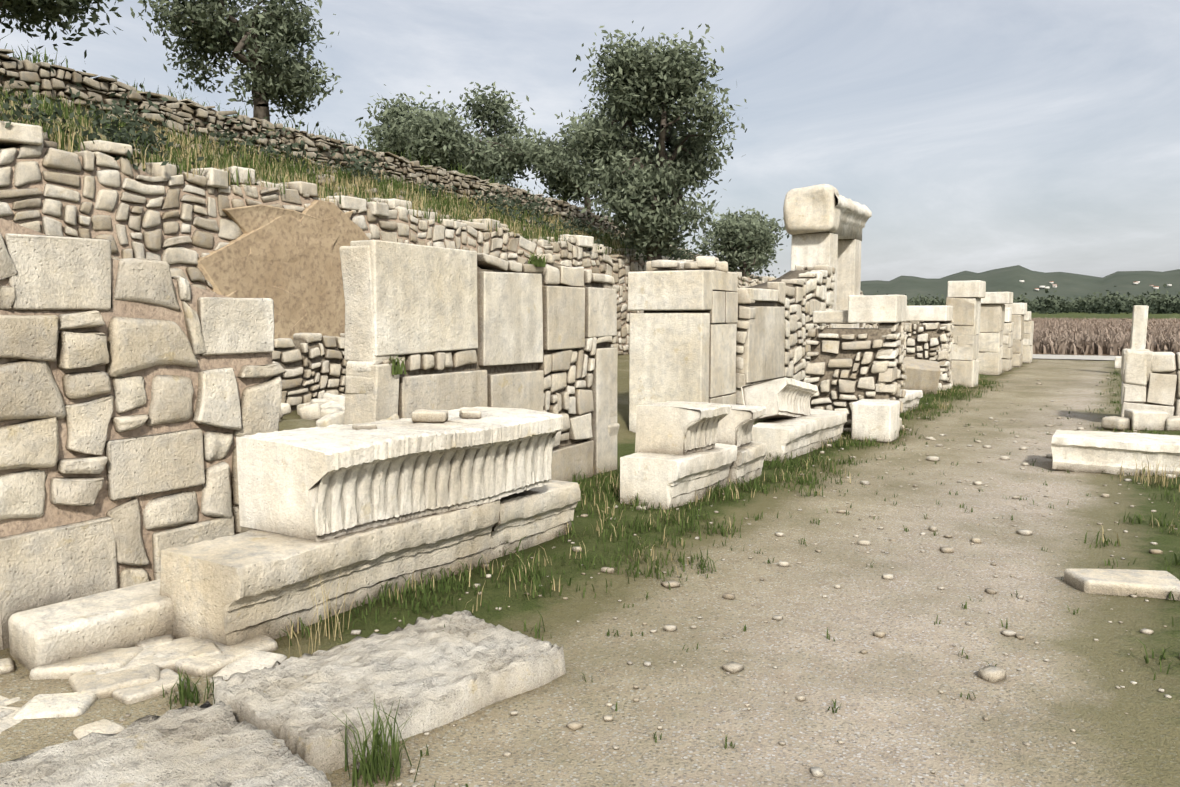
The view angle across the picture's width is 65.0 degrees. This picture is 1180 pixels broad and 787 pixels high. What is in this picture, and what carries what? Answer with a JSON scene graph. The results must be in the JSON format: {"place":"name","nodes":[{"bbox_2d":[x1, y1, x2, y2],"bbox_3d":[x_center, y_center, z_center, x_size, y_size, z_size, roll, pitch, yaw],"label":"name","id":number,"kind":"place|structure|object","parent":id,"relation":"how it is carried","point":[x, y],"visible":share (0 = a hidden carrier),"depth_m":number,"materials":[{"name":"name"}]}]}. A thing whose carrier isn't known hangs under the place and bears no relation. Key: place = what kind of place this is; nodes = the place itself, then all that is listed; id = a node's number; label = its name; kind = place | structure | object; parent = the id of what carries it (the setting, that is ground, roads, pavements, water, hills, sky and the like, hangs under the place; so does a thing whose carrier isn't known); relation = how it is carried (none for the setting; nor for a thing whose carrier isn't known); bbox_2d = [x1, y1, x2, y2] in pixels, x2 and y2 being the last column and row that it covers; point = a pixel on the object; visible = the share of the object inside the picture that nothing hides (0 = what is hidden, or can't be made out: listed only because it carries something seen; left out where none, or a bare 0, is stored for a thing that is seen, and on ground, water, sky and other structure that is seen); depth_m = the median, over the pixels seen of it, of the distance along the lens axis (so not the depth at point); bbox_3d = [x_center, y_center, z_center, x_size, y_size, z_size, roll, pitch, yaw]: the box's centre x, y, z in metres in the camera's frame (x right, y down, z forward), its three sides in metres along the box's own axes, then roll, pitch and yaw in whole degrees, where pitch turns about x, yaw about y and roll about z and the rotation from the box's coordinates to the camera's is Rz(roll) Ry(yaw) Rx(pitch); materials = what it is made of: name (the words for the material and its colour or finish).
{"place":"outdoors","nodes":[
{"label":"outdoors","id":0,"kind":"place"},
{"bbox_2d":[0,69,1179,656],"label":"hillside terrain","id":1,"kind":"structure","parent":0,"point":[73,150],"depth_m":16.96,"materials":[{"name":"green plant"}]},
{"bbox_2d":[0,0,123,58],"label":"olive tree","id":2,"kind":"object","parent":1,"relation":"on","point":[19,10],"depth_m":22.01,"materials":[{"name":"green plant"}]},
{"bbox_2d":[130,0,342,127],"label":"olive tree","id":3,"kind":"object","parent":1,"relation":"on","point":[205,37],"depth_m":24.49,"materials":[{"name":"green plant"}]},
{"bbox_2d":[0,60,678,250],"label":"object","id":4,"kind":"object","parent":1,"relation":"on","point":[104,96],"visible":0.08,"depth_m":18.41,"materials":[{"name":"green plant"}]},
{"bbox_2d":[0,49,759,278],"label":"terrace wall","id":5,"kind":"structure","parent":1,"relation":"on","point":[189,107],"depth_m":19.15,"materials":[{"name":"beige stone"}]},
{"bbox_2d":[0,37,785,277],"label":"slope shrubs","id":6,"kind":"object","parent":1,"relation":"on","point":[112,129],"visible":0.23,"depth_m":17.58,"materials":[{"name":"green plant"}]},
{"bbox_2d":[354,82,568,187],"bbox_3d":[-4.524,-8.419,31.228,7.447,4.706,7.485,3,6,29],"label":"olive tree","id":7,"kind":"object","parent":1,"relation":"on","point":[403,127],"depth_m":30.27,"materials":[{"name":"green plant"}]},
{"bbox_2d":[524,101,657,210],"bbox_3d":[0.086,-8.211,33.914,5.497,4.875,5.371,3,6,29],"label":"olive tree","id":8,"kind":"object","parent":1,"relation":"on","point":[559,181],"depth_m":33.32,"materials":[{"name":"green plant"}]},
{"bbox_2d":[707,206,788,270],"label":"olive tree","id":9,"kind":"object","parent":1,"relation":"on","point":[759,217],"visible":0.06,"depth_m":48.18,"materials":[{"name":"green plant"}]},
{"bbox_2d":[0,312,1179,786],"bbox_3d":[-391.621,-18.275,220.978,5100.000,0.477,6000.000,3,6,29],"label":"terrain","id":10,"kind":"structure","parent":0,"point":[894,720],"depth_m":4.76,"materials":[{"name":"beige soil"}]},
{"bbox_2d":[0,701,331,786],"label":"paving slab","id":11,"kind":"structure","parent":10,"relation":"on","point":[207,744],"depth_m":3.18,"materials":[{"name":"stone"}]},
{"bbox_2d":[160,499,499,645],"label":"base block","id":12,"kind":"structure","parent":10,"relation":"on","point":[236,588],"depth_m":4.75,"materials":[{"name":"stone"}]},
{"bbox_2d":[236,407,563,541],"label":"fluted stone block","id":13,"kind":"structure","parent":12,"relation":"on","point":[319,484],"depth_m":5.15,"materials":[{"name":"white stone"}]},
{"bbox_2d":[0,147,750,588],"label":"wall mortar","id":14,"kind":"object","parent":10,"relation":"on","point":[56,515],"visible":0.06,"depth_m":5.30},
{"bbox_2d":[213,610,565,772],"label":"paving slab","id":15,"kind":"structure","parent":10,"relation":"on","point":[462,664],"depth_m":3.89,"materials":[{"name":"stone"}]},
{"bbox_2d":[490,480,580,559],"bbox_3d":[-0.573,0.875,6.557,0.606,0.458,0.964,3,6,33],"label":"architrave","id":16,"kind":"object","parent":10,"relation":"on","point":[544,513],"visible":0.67,"depth_m":6.37,"materials":[{"name":"stone"}]},
{"bbox_2d":[0,121,1179,738],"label":"stone wall","id":17,"kind":"structure","parent":10,"relation":"on","point":[94,633],"depth_m":6.67,"materials":[{"name":"stone"}]},
{"bbox_2d":[194,200,369,339],"bbox_3d":[-5.090,-1.480,16.108,0.218,3.826,4.450,3,6,29],"label":"back wall plaster patch","id":18,"kind":"object","parent":17,"relation":"attached to","point":[287,262],"visible":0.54,"depth_m":15.86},
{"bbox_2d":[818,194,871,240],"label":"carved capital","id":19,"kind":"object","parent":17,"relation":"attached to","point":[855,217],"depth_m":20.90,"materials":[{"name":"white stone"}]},
{"bbox_2d":[119,367,1179,786],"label":"pebbles","id":20,"kind":"object","parent":10,"relation":"on","point":[991,673],"visible":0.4,"depth_m":5.47,"materials":[{"name":"stone"}]},
{"bbox_2d":[553,20,746,262],"bbox_3d":[2.118,-5.448,26.823,5.554,9.496,5.381,3,6,29],"label":"olive tree","id":21,"kind":"object","parent":10,"relation":"on","point":[629,71],"depth_m":25.58,"materials":[{"name":"green plant"}]},
{"bbox_2d":[620,443,736,509],"bbox_3d":[0.807,0.719,8.184,0.576,0.461,1.217,3,6,32],"label":"architrave","id":22,"kind":"object","parent":10,"relation":"on","point":[668,480],"visible":0.75,"depth_m":7.77,"materials":[{"name":"white stone"}]},
{"bbox_2d":[635,401,730,455],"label":"carved stone block","id":23,"kind":"structure","parent":22,"relation":"on","point":[682,428],"depth_m":7.96,"materials":[{"name":"white stone"}]},
{"bbox_2d":[272,261,1179,448],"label":"stones","id":24,"kind":"object","parent":10,"relation":"on","point":[873,335],"visible":0.12,"depth_m":12.52,"materials":[{"name":"beige stone"}]},
{"bbox_2d":[689,214,783,277],"bbox_3d":[5.742,-4.565,37.264,3.565,5.472,3.686,3,6,29],"label":"olive tree","id":25,"kind":"object","parent":10,"relation":"on","point":[741,235],"depth_m":36.67,"materials":[{"name":"green plant"}]},
{"bbox_2d":[727,441,767,485],"bbox_3d":[1.367,0.679,9.019,0.532,0.381,0.711,3,6,29],"label":"architrave","id":26,"kind":"object","parent":10,"relation":"on","point":[748,462],"visible":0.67,"depth_m":8.81,"materials":[{"name":"stone"}]},
{"bbox_2d":[718,404,765,448],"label":"carved stone block","id":27,"kind":"structure","parent":26,"relation":"on","point":[735,425],"depth_m":8.66,"materials":[{"name":"white stone"}]},
{"bbox_2d":[752,409,846,461],"bbox_3d":[2.507,0.487,11.005,0.572,0.444,2.263,3,6,29],"label":"architrave","id":28,"kind":"object","parent":10,"relation":"on","point":[801,435],"visible":0.85,"depth_m":10.40,"materials":[{"name":"white stone"}]},
{"bbox_2d":[741,377,817,422],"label":"carved stone block","id":29,"kind":"structure","parent":28,"relation":"on","point":[782,398],"depth_m":10.58,"materials":[{"name":"white stone"}]},
{"bbox_2d":[899,389,922,413],"bbox_3d":[5.123,0.141,15.319,0.474,0.375,1.316,3,6,32],"label":"architrave","id":30,"kind":"object","parent":10,"relation":"on","point":[910,399],"visible":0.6,"depth_m":15.19,"materials":[{"name":"white stone"}]},
{"bbox_2d":[791,232,1179,442],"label":"stone blocks","id":31,"kind":"structure","parent":10,"relation":"on","point":[1139,364],"depth_m":13.28,"materials":[{"name":"beige stone"}]},
{"bbox_2d":[907,294,1179,312],"bbox_3d":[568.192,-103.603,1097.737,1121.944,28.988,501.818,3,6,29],"label":"tree","id":32,"kind":"object","parent":10,"relation":"on","point":[1075,299],"depth_m":984.76,"materials":[{"name":"green plant"}]},
{"bbox_2d":[1051,430,1179,476],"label":"stone block","id":33,"kind":"structure","parent":10,"relation":"on","point":[1106,452],"depth_m":9.47,"materials":[{"name":"white stone"}]},
{"bbox_2d":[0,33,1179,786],"bbox_3d":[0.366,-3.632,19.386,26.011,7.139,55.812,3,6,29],"label":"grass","id":34,"kind":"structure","parent":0,"point":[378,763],"depth_m":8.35,"materials":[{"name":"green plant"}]},
{"bbox_2d":[0,0,1179,280],"label":"sky","id":35,"kind":"structure","parent":0,"point":[977,136],"materials":[{"name":"grey"}]},
{"bbox_2d":[860,265,1179,311],"bbox_3d":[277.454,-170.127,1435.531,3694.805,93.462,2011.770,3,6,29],"label":"hill","id":36,"kind":"structure","parent":0,"point":[1069,285],"depth_m":1575.60,"materials":[{"name":"green plant"}]},
{"bbox_2d":[1019,280,1171,290],"bbox_3d":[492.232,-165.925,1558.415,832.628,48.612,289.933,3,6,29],"label":"village houses","id":37,"kind":"structure","parent":36,"relation":"on","point":[1136,282],"depth_m":1516.34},
{"bbox_2d":[863,283,1179,313],"bbox_3d":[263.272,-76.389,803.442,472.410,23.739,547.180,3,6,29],"label":"tree","id":38,"kind":"object","parent":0,"point":[1163,304],"visible":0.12,"depth_m":516.98,"materials":[{"name":"green plant"}]},
{"bbox_2d":[921,317,1179,355],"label":"reed field","id":39,"kind":"structure","parent":0,"point":[1077,336],"depth_m":37.78,"materials":[{"name":"beige plant"}]},
{"bbox_2d":[1034,353,1106,354],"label":"grass","id":40,"kind":"structure","parent":0,"point":[1078,354],"depth_m":34.41,"materials":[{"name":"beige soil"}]},
{"bbox_2d":[1032,354,1121,359],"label":"cross path","id":41,"kind":"structure","parent":0,"point":[1083,357],"depth_m":32.60,"materials":[{"name":"beige soil"}]}
]}

